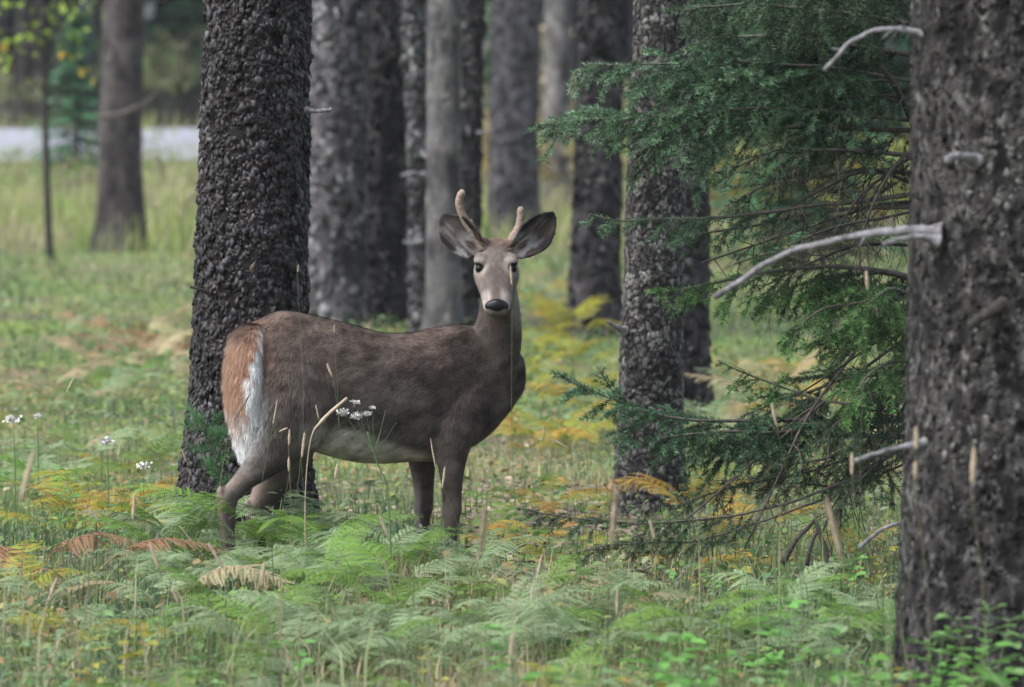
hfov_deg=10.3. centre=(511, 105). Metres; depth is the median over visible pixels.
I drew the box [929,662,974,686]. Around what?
leafy herb
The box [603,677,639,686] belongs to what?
leafy herb
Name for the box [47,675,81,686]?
leafy herb
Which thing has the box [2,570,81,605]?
bracken fern
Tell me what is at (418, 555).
bracken fern
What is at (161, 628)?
bracken fern
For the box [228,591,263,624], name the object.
leafy herb
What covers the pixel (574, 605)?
bracken fern
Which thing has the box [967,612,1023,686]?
leafy herb
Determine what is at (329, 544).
bracken fern
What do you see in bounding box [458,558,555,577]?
bracken fern
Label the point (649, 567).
fallen twig
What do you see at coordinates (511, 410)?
grass stalk
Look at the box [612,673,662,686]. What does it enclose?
leafy herb
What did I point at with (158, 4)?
tree
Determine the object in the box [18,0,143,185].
young conifer
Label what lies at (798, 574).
leafy herb
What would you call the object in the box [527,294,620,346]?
bracken fern
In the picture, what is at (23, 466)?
bracken fern
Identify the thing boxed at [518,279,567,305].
bracken fern
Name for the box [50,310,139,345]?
bracken fern
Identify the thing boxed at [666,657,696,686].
leafy herb
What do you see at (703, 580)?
leafy herb
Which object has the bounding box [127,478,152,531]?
leafy herb
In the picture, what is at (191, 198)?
bare shrub
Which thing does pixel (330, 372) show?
grass stalk
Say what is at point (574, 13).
tree
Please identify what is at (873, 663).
leafy herb
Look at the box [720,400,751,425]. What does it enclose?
bracken fern
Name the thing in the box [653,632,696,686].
leafy herb
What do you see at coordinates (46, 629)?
bracken fern
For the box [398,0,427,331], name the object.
conifer tree
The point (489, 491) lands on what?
bracken fern
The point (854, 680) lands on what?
leafy herb
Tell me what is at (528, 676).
leafy herb
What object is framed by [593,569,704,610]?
bracken fern
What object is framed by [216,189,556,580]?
deer
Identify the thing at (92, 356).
bracken fern
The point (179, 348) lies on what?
bracken fern
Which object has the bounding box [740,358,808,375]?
bracken fern
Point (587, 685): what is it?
bracken fern
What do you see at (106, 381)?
bracken fern
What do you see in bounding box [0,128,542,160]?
road
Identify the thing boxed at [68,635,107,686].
leafy herb
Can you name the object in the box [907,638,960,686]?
leafy herb
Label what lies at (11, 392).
bracken fern
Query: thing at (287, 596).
bracken fern
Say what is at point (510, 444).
bracken fern
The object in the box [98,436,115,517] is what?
white flower
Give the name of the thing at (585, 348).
bracken fern
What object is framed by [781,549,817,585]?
leafy herb
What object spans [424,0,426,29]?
tree
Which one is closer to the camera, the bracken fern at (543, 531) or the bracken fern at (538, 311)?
the bracken fern at (543, 531)
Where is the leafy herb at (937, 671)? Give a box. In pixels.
[904,669,962,686]
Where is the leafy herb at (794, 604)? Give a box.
[741,597,808,686]
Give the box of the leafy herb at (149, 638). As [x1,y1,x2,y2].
[129,618,166,669]
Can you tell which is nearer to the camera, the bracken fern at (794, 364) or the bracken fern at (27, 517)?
the bracken fern at (27, 517)
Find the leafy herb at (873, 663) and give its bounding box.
[847,660,886,686]
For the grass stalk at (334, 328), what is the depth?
20.30 m
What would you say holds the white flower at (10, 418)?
on the ground at (186, 328)
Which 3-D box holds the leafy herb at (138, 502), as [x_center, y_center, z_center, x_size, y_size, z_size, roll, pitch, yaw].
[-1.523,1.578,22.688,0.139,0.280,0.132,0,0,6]
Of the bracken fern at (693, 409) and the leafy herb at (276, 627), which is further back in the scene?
the bracken fern at (693, 409)
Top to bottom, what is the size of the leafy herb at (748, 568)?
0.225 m
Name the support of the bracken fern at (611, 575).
on the ground at (186, 328)
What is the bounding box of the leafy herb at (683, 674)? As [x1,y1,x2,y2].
[668,662,705,686]
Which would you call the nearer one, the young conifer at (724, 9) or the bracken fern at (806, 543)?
the bracken fern at (806, 543)
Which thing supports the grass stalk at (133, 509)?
on the ground at (186, 328)
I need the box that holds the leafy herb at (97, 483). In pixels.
[71,467,101,492]
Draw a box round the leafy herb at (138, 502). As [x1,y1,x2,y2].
[112,468,145,513]
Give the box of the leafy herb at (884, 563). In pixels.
[864,545,898,593]
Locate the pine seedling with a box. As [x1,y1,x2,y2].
[171,401,235,491]
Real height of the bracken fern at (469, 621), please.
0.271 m
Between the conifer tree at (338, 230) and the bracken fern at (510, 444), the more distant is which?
the conifer tree at (338, 230)
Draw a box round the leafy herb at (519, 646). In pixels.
[500,632,537,663]
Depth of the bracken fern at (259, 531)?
20.59 m
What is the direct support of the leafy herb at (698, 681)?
on the ground at (186, 328)
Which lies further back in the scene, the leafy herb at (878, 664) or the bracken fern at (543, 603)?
the bracken fern at (543, 603)
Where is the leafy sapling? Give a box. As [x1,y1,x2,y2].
[0,0,105,265]
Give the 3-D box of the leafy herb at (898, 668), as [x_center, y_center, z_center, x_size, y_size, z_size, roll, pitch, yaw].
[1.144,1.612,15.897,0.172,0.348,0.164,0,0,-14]
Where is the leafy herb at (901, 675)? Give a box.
[872,671,912,686]
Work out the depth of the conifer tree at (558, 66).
80.57 m
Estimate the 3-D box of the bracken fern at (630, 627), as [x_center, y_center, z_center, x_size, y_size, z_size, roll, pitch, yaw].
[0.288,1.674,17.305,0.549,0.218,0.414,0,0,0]
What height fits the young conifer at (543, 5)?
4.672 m
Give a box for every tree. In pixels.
[0,0,15,122]
[12,0,37,126]
[13,0,16,36]
[34,0,51,120]
[51,0,76,113]
[52,0,71,123]
[73,0,94,126]
[89,0,165,252]
[92,0,102,113]
[153,0,165,105]
[162,0,197,120]
[167,0,332,541]
[308,0,373,329]
[367,0,427,328]
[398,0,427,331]
[401,0,463,330]
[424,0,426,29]
[460,0,494,325]
[485,0,543,238]
[518,0,910,585]
[539,0,544,72]
[541,0,572,203]
[562,0,630,338]
[571,0,578,79]
[606,0,693,517]
[624,0,630,81]
[630,0,633,83]
[683,0,716,416]
[712,0,1023,686]
[895,0,909,107]
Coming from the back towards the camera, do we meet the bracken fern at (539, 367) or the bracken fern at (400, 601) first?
the bracken fern at (539, 367)
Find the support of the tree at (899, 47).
on the ground at (186, 328)
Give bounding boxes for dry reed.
[180,526,205,589]
[304,397,347,556]
[592,460,670,584]
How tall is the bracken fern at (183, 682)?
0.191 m
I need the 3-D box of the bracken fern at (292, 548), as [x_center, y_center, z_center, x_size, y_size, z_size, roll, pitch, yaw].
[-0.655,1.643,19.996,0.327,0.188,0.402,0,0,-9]
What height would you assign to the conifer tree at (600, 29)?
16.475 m
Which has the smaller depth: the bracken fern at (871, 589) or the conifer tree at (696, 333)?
the bracken fern at (871, 589)
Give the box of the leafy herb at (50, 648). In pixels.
[25,639,69,677]
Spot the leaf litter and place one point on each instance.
(566, 511)
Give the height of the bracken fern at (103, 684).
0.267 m
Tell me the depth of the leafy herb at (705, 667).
16.11 m
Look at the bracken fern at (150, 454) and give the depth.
25.54 m
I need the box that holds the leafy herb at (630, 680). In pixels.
[615,678,667,686]
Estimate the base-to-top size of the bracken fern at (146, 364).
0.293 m
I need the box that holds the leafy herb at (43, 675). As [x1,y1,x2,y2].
[33,660,66,686]
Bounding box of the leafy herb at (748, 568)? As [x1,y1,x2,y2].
[729,539,751,596]
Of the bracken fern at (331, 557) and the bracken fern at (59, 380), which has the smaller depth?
the bracken fern at (331, 557)
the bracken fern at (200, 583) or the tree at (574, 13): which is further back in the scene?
the tree at (574, 13)
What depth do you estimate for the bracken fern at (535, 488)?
24.58 m
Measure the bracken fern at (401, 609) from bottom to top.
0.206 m
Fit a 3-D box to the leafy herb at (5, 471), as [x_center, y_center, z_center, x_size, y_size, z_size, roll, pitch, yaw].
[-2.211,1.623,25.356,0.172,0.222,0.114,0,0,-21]
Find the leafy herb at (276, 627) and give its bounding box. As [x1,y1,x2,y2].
[258,615,295,644]
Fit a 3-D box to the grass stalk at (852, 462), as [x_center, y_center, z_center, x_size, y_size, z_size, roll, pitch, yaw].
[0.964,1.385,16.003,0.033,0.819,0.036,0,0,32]
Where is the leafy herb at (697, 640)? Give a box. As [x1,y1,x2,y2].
[644,635,705,686]
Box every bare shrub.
[0,42,88,127]
[0,135,96,202]
[0,144,36,189]
[50,25,205,126]
[142,113,197,184]
[143,169,198,231]
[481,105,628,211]
[481,116,543,199]
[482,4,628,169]
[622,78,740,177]
[709,144,826,237]
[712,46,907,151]
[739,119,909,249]
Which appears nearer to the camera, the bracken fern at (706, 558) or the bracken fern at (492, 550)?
the bracken fern at (492, 550)
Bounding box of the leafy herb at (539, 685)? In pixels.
[523,675,565,686]
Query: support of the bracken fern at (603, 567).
on the ground at (186, 328)
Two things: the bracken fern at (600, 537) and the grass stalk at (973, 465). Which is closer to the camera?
the grass stalk at (973, 465)
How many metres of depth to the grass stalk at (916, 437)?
14.80 m
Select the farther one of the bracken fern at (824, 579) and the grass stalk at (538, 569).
the bracken fern at (824, 579)
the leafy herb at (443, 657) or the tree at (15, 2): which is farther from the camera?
the tree at (15, 2)
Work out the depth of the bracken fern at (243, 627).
17.61 m
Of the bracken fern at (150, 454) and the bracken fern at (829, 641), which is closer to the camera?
the bracken fern at (829, 641)
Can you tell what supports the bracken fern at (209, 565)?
on the ground at (186, 328)
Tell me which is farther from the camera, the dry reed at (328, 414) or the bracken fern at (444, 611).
the dry reed at (328, 414)
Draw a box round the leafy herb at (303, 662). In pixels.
[268,639,315,686]
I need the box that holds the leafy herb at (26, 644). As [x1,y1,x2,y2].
[7,642,45,686]
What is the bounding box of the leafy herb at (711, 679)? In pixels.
[702,651,739,686]
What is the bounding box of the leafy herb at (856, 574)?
[832,556,871,603]
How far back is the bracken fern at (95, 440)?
27.21 m
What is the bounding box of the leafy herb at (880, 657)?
[871,654,892,685]
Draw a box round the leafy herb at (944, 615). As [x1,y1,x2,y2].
[931,613,971,675]
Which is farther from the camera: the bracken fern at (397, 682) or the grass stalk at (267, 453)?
the grass stalk at (267, 453)
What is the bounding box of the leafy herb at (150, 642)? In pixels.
[117,624,161,686]
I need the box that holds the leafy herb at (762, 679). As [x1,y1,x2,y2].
[748,670,797,686]
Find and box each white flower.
[2,415,21,523]
[33,413,40,501]
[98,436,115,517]
[135,462,152,530]
[336,399,395,580]
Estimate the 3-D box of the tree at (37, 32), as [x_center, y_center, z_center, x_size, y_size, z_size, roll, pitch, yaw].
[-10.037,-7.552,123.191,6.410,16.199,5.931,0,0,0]
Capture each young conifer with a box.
[14,0,55,84]
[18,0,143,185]
[49,4,145,103]
[49,6,155,110]
[143,0,206,125]
[144,2,204,86]
[481,0,491,175]
[539,0,544,70]
[708,0,795,206]
[710,0,907,271]
[712,1,751,94]
[721,0,790,81]
[807,0,910,220]
[846,7,896,58]
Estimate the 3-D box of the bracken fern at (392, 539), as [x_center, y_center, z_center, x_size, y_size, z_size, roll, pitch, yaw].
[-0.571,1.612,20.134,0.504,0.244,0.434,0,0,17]
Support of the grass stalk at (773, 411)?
on the ground at (186, 328)
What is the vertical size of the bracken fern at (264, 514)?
0.311 m
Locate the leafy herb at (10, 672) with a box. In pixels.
[0,634,14,684]
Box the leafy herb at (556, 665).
[514,663,562,686]
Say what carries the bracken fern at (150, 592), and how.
on the ground at (186, 328)
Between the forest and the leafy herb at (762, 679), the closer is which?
the leafy herb at (762, 679)
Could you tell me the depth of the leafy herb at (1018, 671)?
15.38 m
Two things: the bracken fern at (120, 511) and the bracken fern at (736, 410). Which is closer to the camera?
the bracken fern at (120, 511)
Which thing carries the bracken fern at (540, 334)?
on the ground at (186, 328)
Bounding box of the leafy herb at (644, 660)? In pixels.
[618,657,685,686]
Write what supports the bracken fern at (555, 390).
on the ground at (186, 328)
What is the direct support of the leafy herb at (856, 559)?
on the ground at (186, 328)
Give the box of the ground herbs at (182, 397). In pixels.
[0,245,907,686]
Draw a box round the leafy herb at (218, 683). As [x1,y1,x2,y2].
[185,642,226,685]
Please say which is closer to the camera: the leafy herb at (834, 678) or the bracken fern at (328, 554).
the leafy herb at (834, 678)
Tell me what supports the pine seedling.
on the ground at (186, 328)
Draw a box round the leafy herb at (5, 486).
[0,474,11,504]
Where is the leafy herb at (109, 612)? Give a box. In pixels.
[67,609,113,671]
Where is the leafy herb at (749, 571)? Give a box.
[726,554,756,594]
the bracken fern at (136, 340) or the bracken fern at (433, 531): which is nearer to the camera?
the bracken fern at (433, 531)
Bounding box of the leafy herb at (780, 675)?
[763,656,794,686]
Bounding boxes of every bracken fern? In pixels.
[0,389,31,397]
[0,410,11,435]
[0,439,94,487]
[0,449,41,488]
[0,455,108,506]
[0,511,102,537]
[0,532,150,594]
[0,539,93,615]
[0,566,112,619]
[0,601,123,645]
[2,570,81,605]
[2,607,146,648]
[3,538,227,581]
[4,461,59,472]
[5,482,128,525]
[8,423,96,466]
[8,620,125,667]
[9,362,111,410]
[11,564,299,608]
[17,454,59,502]
[19,426,152,484]
[21,602,121,664]
[25,431,135,465]
[28,379,133,409]
[29,469,169,532]
[30,649,188,686]
[39,367,145,422]
[40,475,177,529]
[41,335,114,374]
[42,491,225,571]
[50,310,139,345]
[51,339,120,356]
[52,363,125,399]
[53,313,88,351]
[53,366,133,398]
[53,374,140,403]
[54,333,119,344]
[54,372,121,403]
[56,361,124,387]
[58,452,181,478]
[59,502,181,535]
[63,388,135,415]
[66,489,320,567]
[66,500,169,534]
[71,378,141,399]
[72,432,182,481]
[72,680,117,686]
[74,385,135,409]
[75,496,180,530]
[88,600,191,650]
[90,355,188,386]
[90,549,244,601]
[93,321,161,353]
[93,664,202,686]
[96,501,220,566]
[97,573,254,622]
[98,333,172,355]
[105,353,184,393]
[105,492,140,513]
[110,678,168,686]
[112,483,332,573]
[118,328,184,371]
[119,376,188,396]
[120,328,189,365]
[121,328,191,372]
[121,553,282,593]
[125,616,249,654]
[128,554,226,594]
[132,551,174,593]
[133,548,274,590]
[136,497,339,584]
[139,449,177,483]
[139,549,282,589]
[142,605,406,668]
[143,343,188,365]
[143,431,181,447]
[144,605,288,659]
[149,305,192,350]
[151,510,319,578]
[152,641,341,686]
[153,565,283,655]
[159,340,190,370]
[167,343,189,371]
[167,552,304,588]
[168,559,260,590]
[170,359,189,393]
[172,331,192,365]
[176,561,261,587]
[181,585,314,614]
[186,498,423,573]
[189,558,305,591]
[192,568,353,647]
[211,590,429,653]
[219,551,381,599]
[221,583,398,644]
[221,635,411,680]
[224,546,264,584]
[224,589,365,620]
[229,675,384,686]
[235,544,391,612]
[237,596,329,629]
[241,511,422,565]
[242,612,378,675]
[244,666,330,686]
[258,616,387,664]
[266,548,405,603]
[267,548,396,589]
[268,523,372,592]
[268,602,423,663]
[275,542,393,599]
[279,493,395,555]
[281,545,373,593]
[283,589,438,629]
[286,539,391,564]
[286,563,433,626]
[288,543,326,557]
[293,605,432,653]
[298,545,402,565]
[301,611,522,685]
[303,524,434,593]
[309,617,454,675]
[325,537,457,608]
[327,553,477,599]
[327,605,553,658]
[334,544,481,571]
[338,576,496,629]
[341,584,519,644]
[341,616,506,662]
[344,532,457,574]
[349,529,442,572]
[352,526,462,572]
[357,674,419,686]
[358,542,492,584]
[369,643,490,686]
[378,565,483,597]
[393,575,511,623]
[396,538,551,579]
[399,606,585,654]
[404,541,519,596]
[404,613,555,645]
[408,547,481,574]
[417,527,529,574]
[421,535,568,595]
[429,571,594,650]
[429,624,601,679]
[436,467,512,505]
[455,601,609,644]
[457,552,612,621]
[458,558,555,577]
[459,522,524,545]
[461,659,641,686]
[473,485,571,506]
[475,606,631,662]
[483,641,618,686]
[487,401,616,454]
[488,499,566,545]
[489,561,635,601]
[493,513,596,552]
[495,419,571,453]
[496,599,654,675]
[497,635,656,649]
[500,586,604,623]
[501,472,565,506]
[501,488,631,517]
[503,407,601,442]
[503,416,601,454]
[505,578,645,651]
[506,408,599,443]
[510,476,586,509]
[513,538,578,568]
[514,405,600,434]
[517,661,565,686]
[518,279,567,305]
[519,391,563,407]
[519,616,684,677]
[520,285,567,323]
[520,364,575,404]
[520,413,615,458]
[521,329,569,359]
[522,592,697,636]
[523,306,574,344]
[523,332,569,349]
[525,349,566,374]
[525,382,615,426]
[526,290,584,345]
[526,350,574,393]
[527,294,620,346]
[529,301,562,332]
[530,300,610,338]
[530,335,618,374]
[531,580,669,631]
[532,360,595,404]
[533,335,616,349]
[535,609,653,652]
[543,606,675,653]
[543,671,615,686]
[544,391,616,410]
[553,386,616,419]
[557,531,647,557]
[562,602,672,652]
[565,394,614,413]
[566,607,612,627]
[572,380,604,409]
[572,415,616,447]
[575,371,618,391]
[581,351,618,367]
[581,584,790,643]
[585,496,618,518]
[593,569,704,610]
[594,570,714,634]
[599,473,764,512]
[607,600,750,653]
[609,469,766,543]
[624,594,806,659]
[626,553,757,574]
[639,644,690,683]
[643,616,847,677]
[661,603,892,650]
[683,417,753,442]
[684,340,837,426]
[684,399,755,430]
[684,401,778,424]
[686,411,784,426]
[693,404,776,433]
[696,368,811,410]
[699,492,826,536]
[699,602,895,662]
[701,563,847,624]
[703,519,793,565]
[703,557,848,621]
[706,479,803,509]
[714,625,850,658]
[717,611,885,668]
[720,382,834,423]
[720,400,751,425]
[726,382,824,389]
[728,486,809,503]
[731,617,877,661]
[738,574,857,600]
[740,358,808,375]
[740,379,824,411]
[758,358,826,378]
[760,630,892,686]
[762,607,829,640]
[764,579,894,644]
[782,583,897,611]
[783,381,839,404]
[783,503,880,551]
[788,364,864,401]
[788,515,813,534]
[789,481,901,508]
[791,527,896,556]
[793,531,833,565]
[798,363,888,385]
[804,615,895,663]
[816,597,888,636]
[818,588,894,633]
[834,597,894,649]
[841,497,900,525]
[858,350,904,370]
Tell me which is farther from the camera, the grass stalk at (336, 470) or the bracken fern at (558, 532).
the bracken fern at (558, 532)
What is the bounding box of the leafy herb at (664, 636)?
[621,630,678,686]
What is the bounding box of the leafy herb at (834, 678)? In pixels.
[794,627,850,686]
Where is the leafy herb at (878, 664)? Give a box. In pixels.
[865,596,895,685]
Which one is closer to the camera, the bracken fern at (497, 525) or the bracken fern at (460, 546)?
the bracken fern at (460, 546)
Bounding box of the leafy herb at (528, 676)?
[476,624,541,683]
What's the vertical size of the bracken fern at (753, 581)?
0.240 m
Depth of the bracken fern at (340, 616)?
17.70 m
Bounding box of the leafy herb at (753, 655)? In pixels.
[744,618,828,686]
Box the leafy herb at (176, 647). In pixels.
[151,646,183,675]
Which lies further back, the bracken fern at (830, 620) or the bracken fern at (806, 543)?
the bracken fern at (806, 543)
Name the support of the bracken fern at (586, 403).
on the ground at (186, 328)
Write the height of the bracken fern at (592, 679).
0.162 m
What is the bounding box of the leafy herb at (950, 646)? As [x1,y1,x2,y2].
[923,625,970,686]
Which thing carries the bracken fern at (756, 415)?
on the ground at (186, 328)
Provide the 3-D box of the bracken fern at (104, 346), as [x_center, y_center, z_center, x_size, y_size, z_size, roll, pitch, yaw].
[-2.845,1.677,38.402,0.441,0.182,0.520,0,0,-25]
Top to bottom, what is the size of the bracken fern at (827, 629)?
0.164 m
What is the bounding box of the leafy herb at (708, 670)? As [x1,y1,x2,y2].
[687,666,719,686]
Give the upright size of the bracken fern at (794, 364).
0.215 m
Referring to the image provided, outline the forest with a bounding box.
[144,0,896,58]
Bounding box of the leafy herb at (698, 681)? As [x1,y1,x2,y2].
[684,680,713,686]
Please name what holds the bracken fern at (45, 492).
on the ground at (186, 328)
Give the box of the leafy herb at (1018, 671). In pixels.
[959,599,1023,686]
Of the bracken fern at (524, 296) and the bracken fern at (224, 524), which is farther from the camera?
the bracken fern at (524, 296)
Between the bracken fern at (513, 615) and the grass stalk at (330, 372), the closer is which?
the bracken fern at (513, 615)
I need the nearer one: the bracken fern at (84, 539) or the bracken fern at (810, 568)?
the bracken fern at (810, 568)
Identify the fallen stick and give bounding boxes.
[780,519,814,564]
[805,531,817,565]
[814,519,832,569]
[857,521,899,549]
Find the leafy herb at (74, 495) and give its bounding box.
[49,467,83,533]
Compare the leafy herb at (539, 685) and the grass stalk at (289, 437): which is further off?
the grass stalk at (289, 437)
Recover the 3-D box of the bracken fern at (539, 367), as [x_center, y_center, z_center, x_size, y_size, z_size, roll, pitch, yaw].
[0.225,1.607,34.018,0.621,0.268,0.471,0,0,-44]
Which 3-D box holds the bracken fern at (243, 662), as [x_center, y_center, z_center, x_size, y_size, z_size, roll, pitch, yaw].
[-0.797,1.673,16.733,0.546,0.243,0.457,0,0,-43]
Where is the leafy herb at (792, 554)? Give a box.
[774,542,802,579]
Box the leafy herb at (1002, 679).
[957,637,1012,683]
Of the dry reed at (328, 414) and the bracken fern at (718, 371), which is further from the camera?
the bracken fern at (718, 371)
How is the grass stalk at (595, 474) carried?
on the ground at (186, 328)
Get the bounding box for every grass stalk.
[0,449,33,570]
[40,578,56,663]
[42,377,73,498]
[83,503,144,641]
[126,493,136,621]
[149,542,177,645]
[171,587,183,649]
[187,394,249,589]
[197,427,286,586]
[208,543,258,612]
[256,560,265,685]
[257,399,277,582]
[279,457,289,583]
[283,264,302,585]
[287,429,290,583]
[298,431,306,602]
[316,406,346,550]
[327,364,373,578]
[331,462,342,614]
[333,324,339,533]
[379,515,419,610]
[430,438,458,579]
[436,467,445,581]
[477,504,488,683]
[506,632,512,686]
[510,265,522,597]
[520,459,526,562]
[533,555,541,592]
[542,424,552,569]
[550,438,633,574]
[587,484,622,684]
[616,586,624,675]
[649,519,662,658]
[771,403,804,678]
[824,496,874,686]
[850,454,862,686]
[860,270,878,669]
[901,426,919,686]
[913,459,928,684]
[970,447,984,686]
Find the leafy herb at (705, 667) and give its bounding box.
[677,633,716,686]
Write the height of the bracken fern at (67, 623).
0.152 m
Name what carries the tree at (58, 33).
on the ground at (186, 328)
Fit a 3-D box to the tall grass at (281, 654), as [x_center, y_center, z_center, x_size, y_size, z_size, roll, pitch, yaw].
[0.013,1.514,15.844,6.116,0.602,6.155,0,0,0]
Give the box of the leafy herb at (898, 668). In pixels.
[892,667,909,686]
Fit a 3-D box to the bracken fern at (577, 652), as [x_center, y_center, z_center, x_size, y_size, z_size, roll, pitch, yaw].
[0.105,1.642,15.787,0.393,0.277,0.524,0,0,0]
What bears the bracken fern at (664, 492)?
on the ground at (186, 328)
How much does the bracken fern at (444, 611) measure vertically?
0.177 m
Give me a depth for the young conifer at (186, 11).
120.75 m
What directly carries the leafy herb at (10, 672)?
on the ground at (186, 328)
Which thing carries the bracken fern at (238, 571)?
on the ground at (186, 328)
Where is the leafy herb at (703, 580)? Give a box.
[684,576,708,595]
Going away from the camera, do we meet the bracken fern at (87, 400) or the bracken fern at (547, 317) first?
the bracken fern at (87, 400)
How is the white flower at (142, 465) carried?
on the ground at (186, 328)
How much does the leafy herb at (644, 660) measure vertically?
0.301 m
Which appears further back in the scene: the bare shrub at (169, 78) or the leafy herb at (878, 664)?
the bare shrub at (169, 78)
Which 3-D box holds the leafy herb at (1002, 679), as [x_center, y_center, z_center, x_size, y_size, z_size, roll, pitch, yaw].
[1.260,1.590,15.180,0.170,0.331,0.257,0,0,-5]
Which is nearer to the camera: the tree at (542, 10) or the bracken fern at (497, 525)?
the bracken fern at (497, 525)
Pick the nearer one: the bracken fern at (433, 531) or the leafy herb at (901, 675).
the leafy herb at (901, 675)
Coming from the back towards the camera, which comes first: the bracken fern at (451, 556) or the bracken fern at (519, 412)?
the bracken fern at (519, 412)
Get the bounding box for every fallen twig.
[490,543,537,558]
[509,560,547,570]
[630,560,666,569]
[631,569,709,581]
[642,566,689,581]
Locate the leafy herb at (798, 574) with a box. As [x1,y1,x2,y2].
[789,566,809,600]
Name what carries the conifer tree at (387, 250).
on the ground at (186, 328)
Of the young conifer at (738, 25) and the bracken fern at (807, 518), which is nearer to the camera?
the bracken fern at (807, 518)
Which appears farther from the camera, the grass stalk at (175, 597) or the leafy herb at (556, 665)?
the grass stalk at (175, 597)
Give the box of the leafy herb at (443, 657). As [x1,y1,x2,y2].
[412,622,449,686]
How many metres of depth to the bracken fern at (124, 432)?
26.14 m
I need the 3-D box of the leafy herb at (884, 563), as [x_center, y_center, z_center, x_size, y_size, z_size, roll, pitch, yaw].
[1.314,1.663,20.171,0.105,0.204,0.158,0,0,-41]
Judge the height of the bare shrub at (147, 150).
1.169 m
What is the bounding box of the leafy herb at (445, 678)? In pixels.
[417,645,452,686]
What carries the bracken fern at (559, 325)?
on the ground at (186, 328)
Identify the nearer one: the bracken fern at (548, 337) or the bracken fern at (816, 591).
the bracken fern at (816, 591)
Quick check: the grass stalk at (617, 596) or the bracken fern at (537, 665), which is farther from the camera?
the grass stalk at (617, 596)
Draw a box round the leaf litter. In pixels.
[0,361,901,686]
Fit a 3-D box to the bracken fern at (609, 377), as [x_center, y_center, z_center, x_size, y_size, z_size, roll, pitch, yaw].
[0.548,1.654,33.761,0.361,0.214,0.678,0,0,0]
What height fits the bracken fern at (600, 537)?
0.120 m
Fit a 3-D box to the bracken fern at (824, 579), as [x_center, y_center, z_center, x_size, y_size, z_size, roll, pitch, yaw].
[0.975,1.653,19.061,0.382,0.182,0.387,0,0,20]
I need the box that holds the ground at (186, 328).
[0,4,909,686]
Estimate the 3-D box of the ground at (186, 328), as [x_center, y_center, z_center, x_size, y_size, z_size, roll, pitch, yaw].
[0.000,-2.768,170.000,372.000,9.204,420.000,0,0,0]
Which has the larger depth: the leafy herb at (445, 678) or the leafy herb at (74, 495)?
the leafy herb at (74, 495)
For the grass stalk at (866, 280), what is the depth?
16.81 m
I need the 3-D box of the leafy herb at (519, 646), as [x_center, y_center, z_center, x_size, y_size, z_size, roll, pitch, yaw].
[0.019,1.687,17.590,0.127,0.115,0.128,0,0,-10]
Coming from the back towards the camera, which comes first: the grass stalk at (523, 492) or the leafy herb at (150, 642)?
the grass stalk at (523, 492)
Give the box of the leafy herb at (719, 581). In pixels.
[700,573,722,609]
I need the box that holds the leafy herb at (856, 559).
[834,543,866,593]
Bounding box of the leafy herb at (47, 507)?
[29,493,57,531]
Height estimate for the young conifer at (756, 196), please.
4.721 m
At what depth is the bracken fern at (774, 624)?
17.56 m
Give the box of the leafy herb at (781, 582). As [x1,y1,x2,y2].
[766,576,802,605]
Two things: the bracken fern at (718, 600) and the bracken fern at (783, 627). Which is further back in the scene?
the bracken fern at (718, 600)
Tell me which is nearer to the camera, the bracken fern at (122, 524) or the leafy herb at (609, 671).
the leafy herb at (609, 671)
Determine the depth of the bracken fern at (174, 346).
36.93 m
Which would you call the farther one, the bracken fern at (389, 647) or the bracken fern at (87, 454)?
the bracken fern at (87, 454)
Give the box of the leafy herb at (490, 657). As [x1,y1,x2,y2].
[472,655,514,686]
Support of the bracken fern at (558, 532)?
on the ground at (186, 328)
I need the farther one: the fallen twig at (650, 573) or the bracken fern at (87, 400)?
the bracken fern at (87, 400)
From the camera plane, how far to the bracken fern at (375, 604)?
17.90 m
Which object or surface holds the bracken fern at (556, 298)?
on the ground at (186, 328)
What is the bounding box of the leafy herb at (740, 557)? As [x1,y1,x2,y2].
[728,542,750,574]
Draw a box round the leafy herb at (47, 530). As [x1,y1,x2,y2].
[39,510,57,549]
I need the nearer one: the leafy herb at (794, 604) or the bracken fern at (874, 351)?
the leafy herb at (794, 604)
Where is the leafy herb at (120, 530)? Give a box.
[100,480,137,550]
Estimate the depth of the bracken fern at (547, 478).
24.55 m
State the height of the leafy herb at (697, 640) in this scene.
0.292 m
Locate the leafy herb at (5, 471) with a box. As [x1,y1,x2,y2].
[1,445,34,491]
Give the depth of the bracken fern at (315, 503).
20.89 m
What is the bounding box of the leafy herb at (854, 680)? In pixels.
[831,671,861,686]
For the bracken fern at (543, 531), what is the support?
on the ground at (186, 328)
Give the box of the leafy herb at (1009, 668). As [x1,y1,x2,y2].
[974,666,1021,686]
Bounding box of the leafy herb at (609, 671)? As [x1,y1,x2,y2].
[542,669,620,686]
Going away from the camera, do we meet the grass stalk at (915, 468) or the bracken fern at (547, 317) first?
the grass stalk at (915, 468)
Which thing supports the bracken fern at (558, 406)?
on the ground at (186, 328)
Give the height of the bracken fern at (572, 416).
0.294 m
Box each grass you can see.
[0,80,909,259]
[0,507,1023,686]
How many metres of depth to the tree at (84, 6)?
118.87 m
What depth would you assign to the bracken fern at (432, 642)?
17.61 m
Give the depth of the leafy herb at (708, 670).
15.10 m
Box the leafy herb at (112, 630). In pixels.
[94,604,123,663]
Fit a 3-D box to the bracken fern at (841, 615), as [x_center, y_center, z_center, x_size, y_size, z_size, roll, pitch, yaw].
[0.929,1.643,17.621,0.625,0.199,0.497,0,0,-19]
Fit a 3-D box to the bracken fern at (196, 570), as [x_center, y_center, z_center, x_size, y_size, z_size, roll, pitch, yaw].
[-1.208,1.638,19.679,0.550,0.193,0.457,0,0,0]

